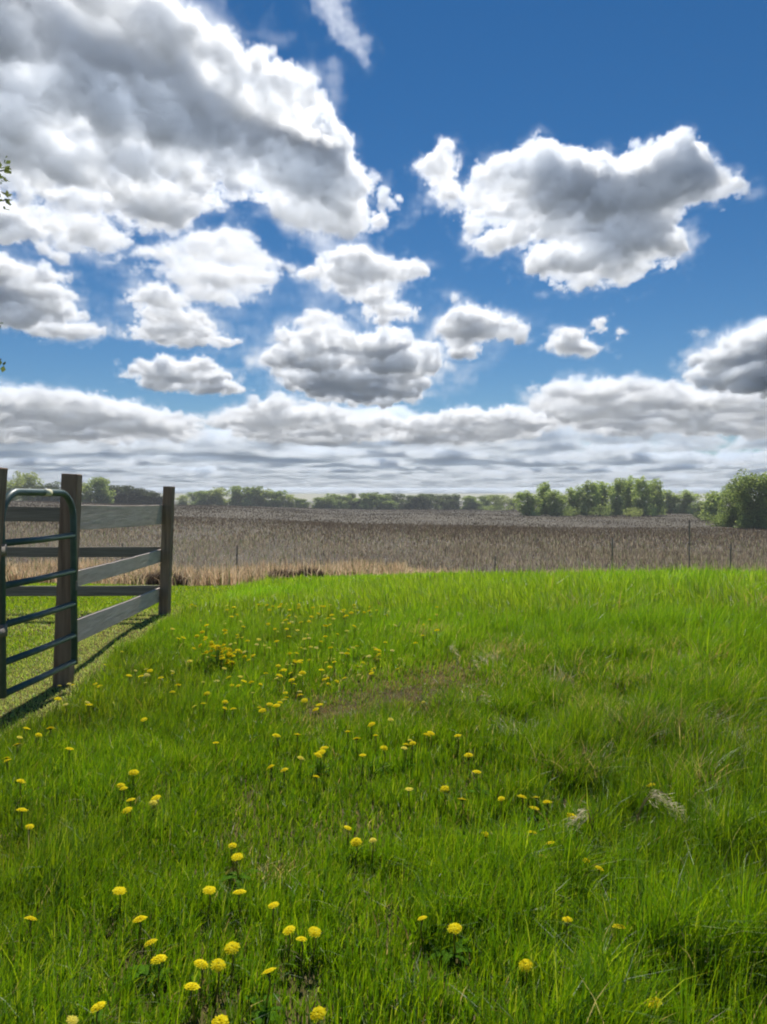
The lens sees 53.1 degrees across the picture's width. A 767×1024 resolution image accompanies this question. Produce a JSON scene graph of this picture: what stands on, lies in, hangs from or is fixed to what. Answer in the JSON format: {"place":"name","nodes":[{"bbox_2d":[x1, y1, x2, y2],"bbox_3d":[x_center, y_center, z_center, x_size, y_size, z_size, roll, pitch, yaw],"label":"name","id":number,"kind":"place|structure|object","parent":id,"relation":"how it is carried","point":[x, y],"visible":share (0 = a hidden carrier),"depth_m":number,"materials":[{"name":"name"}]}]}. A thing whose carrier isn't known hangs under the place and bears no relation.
{"place":"outdoors","nodes":[
{"label":"outdoors","id":0,"kind":"place"},
{"bbox_2d":[0,582,245,735],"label":"mown grass","id":1,"kind":"structure","parent":0,"point":[182,595],"depth_m":8.37,"materials":[{"name":"green plant"}]},
{"bbox_2d":[0,558,766,1023],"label":"meadow ground","id":2,"kind":"structure","parent":0,"point":[252,784],"depth_m":3.41,"materials":[{"name":"green plant"}]},
{"bbox_2d":[0,467,7,559],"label":"gate post","id":3,"kind":"object","parent":2,"relation":"on","point":[3,478],"visible":1,"depth_m":4.89,"materials":[{"name":"brown wood"}]},
{"bbox_2d":[0,488,77,698],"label":"tube gate","id":4,"kind":"structure","parent":3,"relation":"attached to","point":[5,624],"depth_m":5.51,"materials":[{"name":"grey metal"}]},
{"bbox_2d":[0,156,12,371],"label":"tree","id":5,"kind":"object","parent":2,"relation":"on","point":[7,169],"visible":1,"depth_m":8.11,"materials":[{"name":"green plant"}]},
{"bbox_2d":[6,779,36,806],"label":"dandelion","id":6,"kind":"object","parent":2,"relation":"on","point":[20,781],"visible":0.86,"depth_m":3.69,"materials":[{"name":"green plant"}]},
{"bbox_2d":[24,916,36,948],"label":"dandelion","id":7,"kind":"object","parent":2,"relation":"on","point":[30,918],"visible":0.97,"depth_m":2.50,"materials":[{"name":"yellow plant"}]},
{"bbox_2d":[66,1015,78,1023],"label":"dandelion","id":8,"kind":"object","parent":2,"relation":"on","point":[72,1019],"visible":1,"depth_m":2.03,"materials":[{"name":"yellow plant"}]},
{"bbox_2d":[5,473,174,686],"bbox_3d":[-3.228,0.555,8.707,2.329,1.819,4.952,-1,1,-39],"label":"board fence","id":9,"kind":"object","parent":2,"relation":"on","point":[98,517],"visible":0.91,"depth_m":8.38,"materials":[{"name":"grey wood"}]},
{"bbox_2d":[90,1001,123,1023],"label":"dandelion","id":10,"kind":"object","parent":2,"relation":"on","point":[96,1007],"visible":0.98,"depth_m":2.09,"materials":[{"name":"yellow plant"}]},
{"bbox_2d":[112,887,126,919],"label":"dandelion","id":11,"kind":"object","parent":2,"relation":"on","point":[119,891],"visible":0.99,"depth_m":2.70,"materials":[{"name":"yellow plant"}]},
{"bbox_2d":[114,807,134,847],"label":"dandelion","id":12,"kind":"object","parent":2,"relation":"on","point":[127,809],"visible":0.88,"depth_m":3.34,"materials":[{"name":"yellow plant"}]},
{"bbox_2d":[133,915,146,957],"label":"dandelion","id":13,"kind":"object","parent":2,"relation":"on","point":[140,918],"visible":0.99,"depth_m":2.52,"materials":[{"name":"yellow plant"}]},
{"bbox_2d":[124,939,174,991],"bbox_3d":[-0.712,1.404,2.377,0.156,0.153,0.154,0,1,3],"label":"dandelion","id":14,"kind":"object","parent":2,"relation":"on","point":[143,966],"visible":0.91,"depth_m":2.37,"materials":[{"name":"green plant"}]},
{"bbox_2d":[150,954,166,997],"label":"dandelion","id":15,"kind":"object","parent":2,"relation":"on","point":[158,959],"visible":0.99,"depth_m":2.30,"materials":[{"name":"yellow plant"}]},
{"bbox_2d":[184,982,200,1023],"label":"dandelion","id":16,"kind":"object","parent":2,"relation":"on","point":[192,986],"visible":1,"depth_m":2.17,"materials":[{"name":"yellow plant"}]},
{"bbox_2d":[194,959,207,1004],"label":"dandelion","id":17,"kind":"object","parent":2,"relation":"on","point":[198,962],"visible":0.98,"depth_m":2.27,"materials":[{"name":"yellow plant"}]},
{"bbox_2d":[202,886,215,925],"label":"dandelion","id":18,"kind":"object","parent":2,"relation":"on","point":[209,890],"visible":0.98,"depth_m":2.70,"materials":[{"name":"yellow plant"}]},
{"bbox_2d":[210,958,225,1006],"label":"dandelion","id":19,"kind":"object","parent":2,"relation":"on","point":[217,964],"visible":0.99,"depth_m":2.27,"materials":[{"name":"yellow plant"}]},
{"bbox_2d":[211,1014,228,1023],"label":"dandelion","id":20,"kind":"object","parent":2,"relation":"on","point":[221,1019],"visible":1,"depth_m":2.02,"materials":[{"name":"yellow plant"}]},
{"bbox_2d":[193,631,246,667],"bbox_3d":[-1.431,1.238,6.661,0.483,0.439,0.278,0,1,0],"label":"yellow flower clump","id":21,"kind":"object","parent":2,"relation":"on","point":[217,647],"visible":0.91,"depth_m":6.64,"materials":[{"name":"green plant"}]},
{"bbox_2d":[224,941,239,988],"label":"dandelion","id":22,"kind":"object","parent":2,"relation":"on","point":[232,947],"visible":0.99,"depth_m":2.35,"materials":[{"name":"yellow plant"}]},
{"bbox_2d":[219,853,258,888],"bbox_3d":[-0.569,1.396,2.973,0.156,0.148,0.154,1,1,38],"label":"dandelion","id":23,"kind":"object","parent":2,"relation":"on","point":[236,857],"visible":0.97,"depth_m":2.96,"materials":[{"name":"green plant"}]},
{"bbox_2d":[233,889,246,917],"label":"dandelion","id":24,"kind":"object","parent":2,"relation":"on","point":[240,891],"visible":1,"depth_m":2.69,"materials":[{"name":"yellow plant"}]},
{"bbox_2d":[243,967,282,1023],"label":"dandelion","id":25,"kind":"object","parent":2,"relation":"on","point":[262,1013],"visible":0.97,"depth_m":2.21,"materials":[{"name":"green plant"}]},
{"bbox_2d":[268,901,278,932],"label":"dandelion","id":26,"kind":"object","parent":2,"relation":"on","point":[273,905],"visible":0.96,"depth_m":2.57,"materials":[{"name":"yellow plant"}]},
{"bbox_2d":[282,925,294,969],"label":"dandelion","id":27,"kind":"object","parent":2,"relation":"on","point":[288,930],"visible":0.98,"depth_m":2.45,"materials":[{"name":"yellow plant"}]},
{"bbox_2d":[295,936,305,978],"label":"dandelion","id":28,"kind":"object","parent":2,"relation":"on","point":[301,938],"visible":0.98,"depth_m":2.40,"materials":[{"name":"yellow plant"}]},
{"bbox_2d":[308,926,321,970],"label":"dandelion","id":29,"kind":"object","parent":2,"relation":"on","point":[314,931],"visible":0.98,"depth_m":2.44,"materials":[{"name":"yellow plant"}]},
{"bbox_2d":[310,1006,325,1023],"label":"dandelion","id":30,"kind":"object","parent":2,"relation":"on","point":[318,1013],"visible":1,"depth_m":2.05,"materials":[{"name":"yellow plant"}]},
{"bbox_2d":[307,753,330,778],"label":"dandelion","id":31,"kind":"object","parent":2,"relation":"on","point":[318,755],"visible":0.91,"depth_m":4.05,"materials":[{"name":"green plant"}]},
{"bbox_2d":[333,826,367,863],"bbox_3d":[-0.134,1.387,3.186,0.156,0.162,0.154,0,1,-19],"label":"dandelion","id":32,"kind":"object","parent":2,"relation":"on","point":[348,827],"visible":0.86,"depth_m":3.19,"materials":[{"name":"green plant"}]},
{"bbox_2d":[350,837,361,869],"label":"dandelion","id":33,"kind":"object","parent":2,"relation":"on","point":[356,841],"visible":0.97,"depth_m":3.08,"materials":[{"name":"yellow plant"}]},
{"bbox_2d":[367,746,395,774],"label":"dandelion","id":34,"kind":"object","parent":2,"relation":"on","point":[384,747],"visible":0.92,"depth_m":4.15,"materials":[{"name":"green plant"}]},
{"bbox_2d":[313,685,461,713],"bbox_3d":[0.072,1.377,5.673,1.281,0.077,1.016,0,1,0],"label":"dead grass tuft","id":35,"kind":"object","parent":2,"relation":"on","point":[380,697],"visible":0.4,"depth_m":5.75,"materials":[{"name":"plant"}]},
{"bbox_2d":[427,923,475,967],"bbox_3d":[0.218,1.402,2.473,0.156,0.148,0.154,0,1,11],"label":"dandelion","id":36,"kind":"object","parent":2,"relation":"on","point":[454,928],"visible":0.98,"depth_m":2.46,"materials":[{"name":"green plant"}]},
{"bbox_2d":[463,770,489,797],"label":"dandelion","id":37,"kind":"object","parent":2,"relation":"on","point":[476,772],"visible":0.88,"depth_m":3.81,"materials":[{"name":"yellow plant"}]},
{"bbox_2d":[491,713,545,740],"bbox_3d":[0.820,1.325,4.702,0.437,0.182,0.409,0,1,23],"label":"dead grass tuft","id":38,"kind":"object","parent":2,"relation":"on","point":[514,725],"visible":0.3,"depth_m":4.71,"materials":[{"name":"beige plant"}]},
{"bbox_2d":[519,959,532,1003],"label":"dandelion","id":39,"kind":"object","parent":2,"relation":"on","point":[526,964],"visible":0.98,"depth_m":2.26,"materials":[{"name":"yellow plant"}]},
{"bbox_2d":[518,796,550,820],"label":"dandelion","id":40,"kind":"object","parent":2,"relation":"on","point":[538,814],"visible":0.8,"depth_m":3.54,"materials":[{"name":"green plant"}]},
{"bbox_2d":[542,659,579,684],"bbox_3d":[1.406,1.283,6.168,0.429,0.219,0.457,0,1,-21],"label":"dead grass tuft","id":41,"kind":"object","parent":2,"relation":"on","point":[559,673],"visible":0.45,"depth_m":6.16,"materials":[{"name":"beige plant"}]},
{"bbox_2d":[563,800,593,839],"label":"dry seed grass","id":42,"kind":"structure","parent":2,"relation":"on","point":[579,817],"depth_m":3.19,"materials":[{"name":"beige plant"}]},
{"bbox_2d":[634,790,695,831],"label":"dry seed grass","id":43,"kind":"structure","parent":2,"relation":"on","point":[662,799],"depth_m":3.33,"materials":[{"name":"beige plant"}]},
{"bbox_2d":[0,0,766,500],"label":"sky","id":44,"kind":"structure","parent":0,"point":[307,249],"materials":[{"name":"blue"}]},
{"bbox_2d":[5,500,766,573],"bbox_3d":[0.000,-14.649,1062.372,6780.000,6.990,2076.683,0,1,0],"label":"field ground","id":45,"kind":"structure","parent":0,"point":[520,522],"depth_m":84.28,"materials":[{"name":"beige plant"}]},
{"bbox_2d":[6,478,27,500],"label":"tree","id":46,"kind":"object","parent":45,"relation":"on","point":[18,483],"visible":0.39,"depth_m":298.92,"materials":[{"name":"green plant"}]},
{"bbox_2d":[12,470,44,500],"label":"tree","id":47,"kind":"object","parent":45,"relation":"on","point":[29,478],"visible":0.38,"depth_m":307.68,"materials":[{"name":"green plant"}]},
{"bbox_2d":[27,481,60,500],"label":"tree","id":48,"kind":"object","parent":45,"relation":"on","point":[42,498],"visible":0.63,"depth_m":303.73,"materials":[{"name":"green plant"}]},
{"bbox_2d":[81,482,95,502],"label":"tree","id":49,"kind":"object","parent":45,"relation":"on","point":[86,498],"visible":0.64,"depth_m":298.83,"materials":[{"name":"green plant"}]},
{"bbox_2d":[82,476,116,503],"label":"tree","id":50,"kind":"object","parent":45,"relation":"on","point":[102,494],"visible":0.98,"depth_m":297.38,"materials":[{"name":"green plant"}]},
{"bbox_2d":[108,484,130,503],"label":"tree","id":51,"kind":"object","parent":45,"relation":"on","point":[118,496],"visible":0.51,"depth_m":326.64,"materials":[{"name":"green plant"}]},
{"bbox_2d":[115,485,147,504],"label":"tree","id":52,"kind":"object","parent":45,"relation":"on","point":[128,492],"visible":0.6,"depth_m":325.31,"materials":[{"name":"green plant"}]},
{"bbox_2d":[130,488,155,504],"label":"tree","id":53,"kind":"object","parent":45,"relation":"on","point":[140,501],"visible":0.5,"depth_m":326.27,"materials":[{"name":"green plant"}]},
{"bbox_2d":[127,492,161,504],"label":"tree","id":54,"kind":"object","parent":45,"relation":"on","point":[151,499],"visible":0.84,"depth_m":326.78,"materials":[{"name":"green plant"}]},
{"bbox_2d":[131,568,189,585],"bbox_3d":[-7.163,2.135,24.932,2.164,0.692,1.639,0,1,22],"label":"brush heap","id":55,"kind":"object","parent":45,"relation":"on","point":[151,580],"visible":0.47,"depth_m":24.68,"materials":[{"name":"brown plant"}]},
{"bbox_2d":[175,495,190,504],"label":"tree","id":56,"kind":"object","parent":45,"relation":"on","point":[182,501],"visible":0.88,"depth_m":428.95,"materials":[{"name":"green plant"}]},
{"bbox_2d":[185,491,199,504],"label":"tree","id":57,"kind":"object","parent":45,"relation":"on","point":[193,497],"visible":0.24,"depth_m":424.75,"materials":[{"name":"green plant"}]},
{"bbox_2d":[193,490,220,504],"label":"tree","id":58,"kind":"object","parent":45,"relation":"on","point":[202,499],"visible":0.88,"depth_m":397.15,"materials":[{"name":"green plant"}]},
{"bbox_2d":[207,486,231,505],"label":"tree","id":59,"kind":"object","parent":45,"relation":"on","point":[219,498],"visible":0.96,"depth_m":397.25,"materials":[{"name":"green plant"}]},
{"bbox_2d":[221,485,249,505],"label":"tree","id":60,"kind":"object","parent":45,"relation":"on","point":[235,491],"visible":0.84,"depth_m":396.25,"materials":[{"name":"green plant"}]},
{"bbox_2d":[237,486,263,505],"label":"tree","id":61,"kind":"object","parent":45,"relation":"on","point":[247,497],"visible":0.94,"depth_m":395.50,"materials":[{"name":"green plant"}]},
{"bbox_2d":[252,489,275,506],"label":"tree","id":62,"kind":"object","parent":45,"relation":"on","point":[262,498],"visible":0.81,"depth_m":396.09,"materials":[{"name":"green plant"}]},
{"bbox_2d":[263,490,288,506],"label":"tree","id":63,"kind":"object","parent":45,"relation":"on","point":[274,501],"visible":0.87,"depth_m":397.61,"materials":[{"name":"green plant"}]},
{"bbox_2d":[263,567,294,578],"bbox_3d":[-3.537,2.135,25.915,1.433,0.608,1.153,0,1,16],"label":"brush heap","id":64,"kind":"object","parent":45,"relation":"on","point":[287,574],"visible":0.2,"depth_m":25.80,"materials":[{"name":"brown plant"}]},
{"bbox_2d":[277,494,298,506],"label":"tree","id":65,"kind":"object","parent":45,"relation":"on","point":[289,501],"visible":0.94,"depth_m":397.99,"materials":[{"name":"green plant"}]},
{"bbox_2d":[295,498,311,507],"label":"tree","id":66,"kind":"object","parent":45,"relation":"on","point":[300,502],"visible":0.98,"depth_m":399.47,"materials":[{"name":"green plant"}]},
{"bbox_2d":[292,565,328,577],"bbox_3d":[-2.440,2.066,25.988,1.612,0.650,1.217,0,1,0],"label":"brush heap","id":67,"kind":"object","parent":45,"relation":"on","point":[320,573],"visible":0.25,"depth_m":25.83,"materials":[{"name":"brown plant"}]},
{"bbox_2d":[311,497,339,508],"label":"tree","id":68,"kind":"object","parent":45,"relation":"on","point":[326,502],"visible":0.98,"depth_m":382.84,"materials":[{"name":"green plant"}]},
{"bbox_2d":[324,493,350,508],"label":"tree","id":69,"kind":"object","parent":45,"relation":"on","point":[341,504],"visible":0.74,"depth_m":395.86,"materials":[{"name":"green plant"}]},
{"bbox_2d":[348,500,367,509],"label":"tree","id":70,"kind":"object","parent":45,"relation":"on","point":[353,506],"visible":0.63,"depth_m":382.53,"materials":[{"name":"green plant"}]},
{"bbox_2d":[352,492,378,509],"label":"tree","id":71,"kind":"object","parent":45,"relation":"on","point":[368,501],"visible":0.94,"depth_m":381.34,"materials":[{"name":"green plant"}]},
{"bbox_2d":[372,494,392,508],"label":"tree","id":72,"kind":"object","parent":45,"relation":"on","point":[381,498],"visible":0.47,"depth_m":395.73,"materials":[{"name":"green plant"}]},
{"bbox_2d":[6,554,765,586],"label":"dry grass","id":73,"kind":"structure","parent":45,"relation":"on","point":[232,575],"depth_m":26.23,"materials":[{"name":"beige plant"}]},
{"bbox_2d":[17,520,760,570],"bbox_3d":[0.798,1.698,31.635,37.997,2.721,0.309,0,1,-3],"label":"wire fence","id":74,"kind":"object","parent":45,"relation":"on","point":[237,551],"visible":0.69,"depth_m":31.84,"materials":[{"name":"metal"}]},
{"bbox_2d":[380,500,398,508],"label":"tree","id":75,"kind":"object","parent":45,"relation":"on","point":[389,505],"visible":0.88,"depth_m":393.09,"materials":[{"name":"green plant"}]},
{"bbox_2d":[382,493,404,505],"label":"tree","id":76,"kind":"object","parent":45,"relation":"on","point":[399,496],"visible":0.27,"depth_m":407.20,"materials":[{"name":"green plant"}]},
{"bbox_2d":[394,494,423,509],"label":"tree","id":77,"kind":"object","parent":45,"relation":"on","point":[414,502],"visible":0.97,"depth_m":384.79,"materials":[{"name":"green plant"}]},
{"bbox_2d":[418,493,441,509],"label":"tree","id":78,"kind":"object","parent":45,"relation":"on","point":[426,504],"visible":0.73,"depth_m":396.26,"materials":[{"name":"green plant"}]},
{"bbox_2d":[427,493,449,509],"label":"tree","id":79,"kind":"object","parent":45,"relation":"on","point":[440,497],"visible":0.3,"depth_m":407.32,"materials":[{"name":"green plant"}]},
{"bbox_2d":[437,500,458,509],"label":"tree","id":80,"kind":"object","parent":45,"relation":"on","point":[442,503],"visible":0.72,"depth_m":381.34,"materials":[{"name":"green plant"}]},
{"bbox_2d":[439,493,462,509],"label":"tree","id":81,"kind":"object","parent":45,"relation":"on","point":[455,498],"visible":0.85,"depth_m":383.99,"materials":[{"name":"green plant"}]},
{"bbox_2d":[458,495,481,509],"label":"tree","id":82,"kind":"object","parent":45,"relation":"on","point":[468,499],"visible":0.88,"depth_m":395.03,"materials":[{"name":"green plant"}]},
{"bbox_2d":[467,501,486,509],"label":"tree","id":83,"kind":"object","parent":45,"relation":"on","point":[478,503],"visible":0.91,"depth_m":393.62,"materials":[{"name":"green plant"}]},
{"bbox_2d":[477,495,492,508],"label":"tree","id":84,"kind":"object","parent":45,"relation":"on","point":[484,499],"visible":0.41,"depth_m":404.82,"materials":[{"name":"green plant"}]},
{"bbox_2d":[485,494,514,509],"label":"tree","id":85,"kind":"object","parent":45,"relation":"on","point":[498,501],"visible":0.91,"depth_m":383.42,"materials":[{"name":"green plant"}]},
{"bbox_2d":[511,490,543,515],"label":"tree","id":86,"kind":"object","parent":45,"relation":"on","point":[528,506],"visible":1,"depth_m":216.47,"materials":[{"name":"green plant"}]},
{"bbox_2d":[535,481,551,515],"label":"tree","id":87,"kind":"object","parent":45,"relation":"on","point":[543,508],"visible":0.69,"depth_m":220.76,"materials":[{"name":"green plant"}]},
{"bbox_2d":[543,489,575,515],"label":"tree","id":88,"kind":"object","parent":45,"relation":"on","point":[557,499],"visible":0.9,"depth_m":214.89,"materials":[{"name":"green plant"}]},
{"bbox_2d":[556,505,580,515],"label":"bush","id":89,"kind":"object","parent":45,"relation":"on","point":[567,511],"visible":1,"depth_m":209.77,"materials":[{"name":"green plant"}]},
{"bbox_2d":[563,487,579,514],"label":"tree","id":90,"kind":"object","parent":45,"relation":"on","point":[571,502],"visible":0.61,"depth_m":222.48,"materials":[{"name":"green plant"}]},
{"bbox_2d":[570,480,603,515],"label":"tree","id":91,"kind":"object","parent":45,"relation":"on","point":[586,502],"visible":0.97,"depth_m":219.36,"materials":[{"name":"green plant"}]},
{"bbox_2d":[592,480,610,514],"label":"tree","id":92,"kind":"object","parent":45,"relation":"on","point":[603,487],"visible":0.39,"depth_m":224.89,"materials":[{"name":"green plant"}]},
{"bbox_2d":[588,506,614,516],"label":"bush","id":93,"kind":"object","parent":45,"relation":"on","point":[600,510],"visible":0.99,"depth_m":211.60,"materials":[{"name":"green plant"}]},
{"bbox_2d":[600,477,627,515],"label":"tree","id":94,"kind":"object","parent":45,"relation":"on","point":[616,499],"visible":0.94,"depth_m":218.12,"materials":[{"name":"green plant"}]},
{"bbox_2d":[619,475,640,514],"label":"tree","id":95,"kind":"object","parent":45,"relation":"on","point":[628,499],"visible":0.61,"depth_m":223.36,"materials":[{"name":"green plant"}]},
{"bbox_2d":[623,507,643,516],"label":"bush","id":96,"kind":"object","parent":45,"relation":"on","point":[635,512],"visible":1,"depth_m":204.89,"materials":[{"name":"green plant"}]},
{"bbox_2d":[630,475,657,515],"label":"tree","id":97,"kind":"object","parent":45,"relation":"on","point":[645,494],"visible":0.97,"depth_m":216.53,"materials":[{"name":"green plant"}]},
{"bbox_2d":[647,478,667,515],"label":"tree","id":98,"kind":"object","parent":45,"relation":"on","point":[660,504],"visible":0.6,"depth_m":220.76,"materials":[{"name":"green plant"}]},
{"bbox_2d":[661,490,681,512],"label":"tree","id":99,"kind":"object","parent":45,"relation":"on","point":[669,504],"visible":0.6,"depth_m":259.94,"materials":[{"name":"green plant"}]},
{"bbox_2d":[670,489,701,513],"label":"tree","id":100,"kind":"object","parent":45,"relation":"on","point":[688,496],"visible":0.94,"depth_m":256.28,"materials":[{"name":"green plant"}]},
{"bbox_2d":[687,501,704,513],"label":"tree","id":101,"kind":"object","parent":45,"relation":"on","point":[695,507],"visible":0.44,"depth_m":250.31,"materials":[{"name":"green plant"}]},
{"bbox_2d":[698,490,724,520],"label":"tree","id":102,"kind":"object","parent":45,"relation":"on","point":[709,508],"visible":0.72,"depth_m":169.51,"materials":[{"name":"green plant"}]},
{"bbox_2d":[706,483,750,526],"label":"tree","id":103,"kind":"object","parent":45,"relation":"on","point":[729,517],"visible":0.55,"depth_m":127.48,"materials":[{"name":"green plant"}]},
{"bbox_2d":[720,468,766,528],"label":"tree","id":104,"kind":"object","parent":45,"relation":"on","point":[751,514],"visible":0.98,"depth_m":119.56,"materials":[{"name":"green plant"}]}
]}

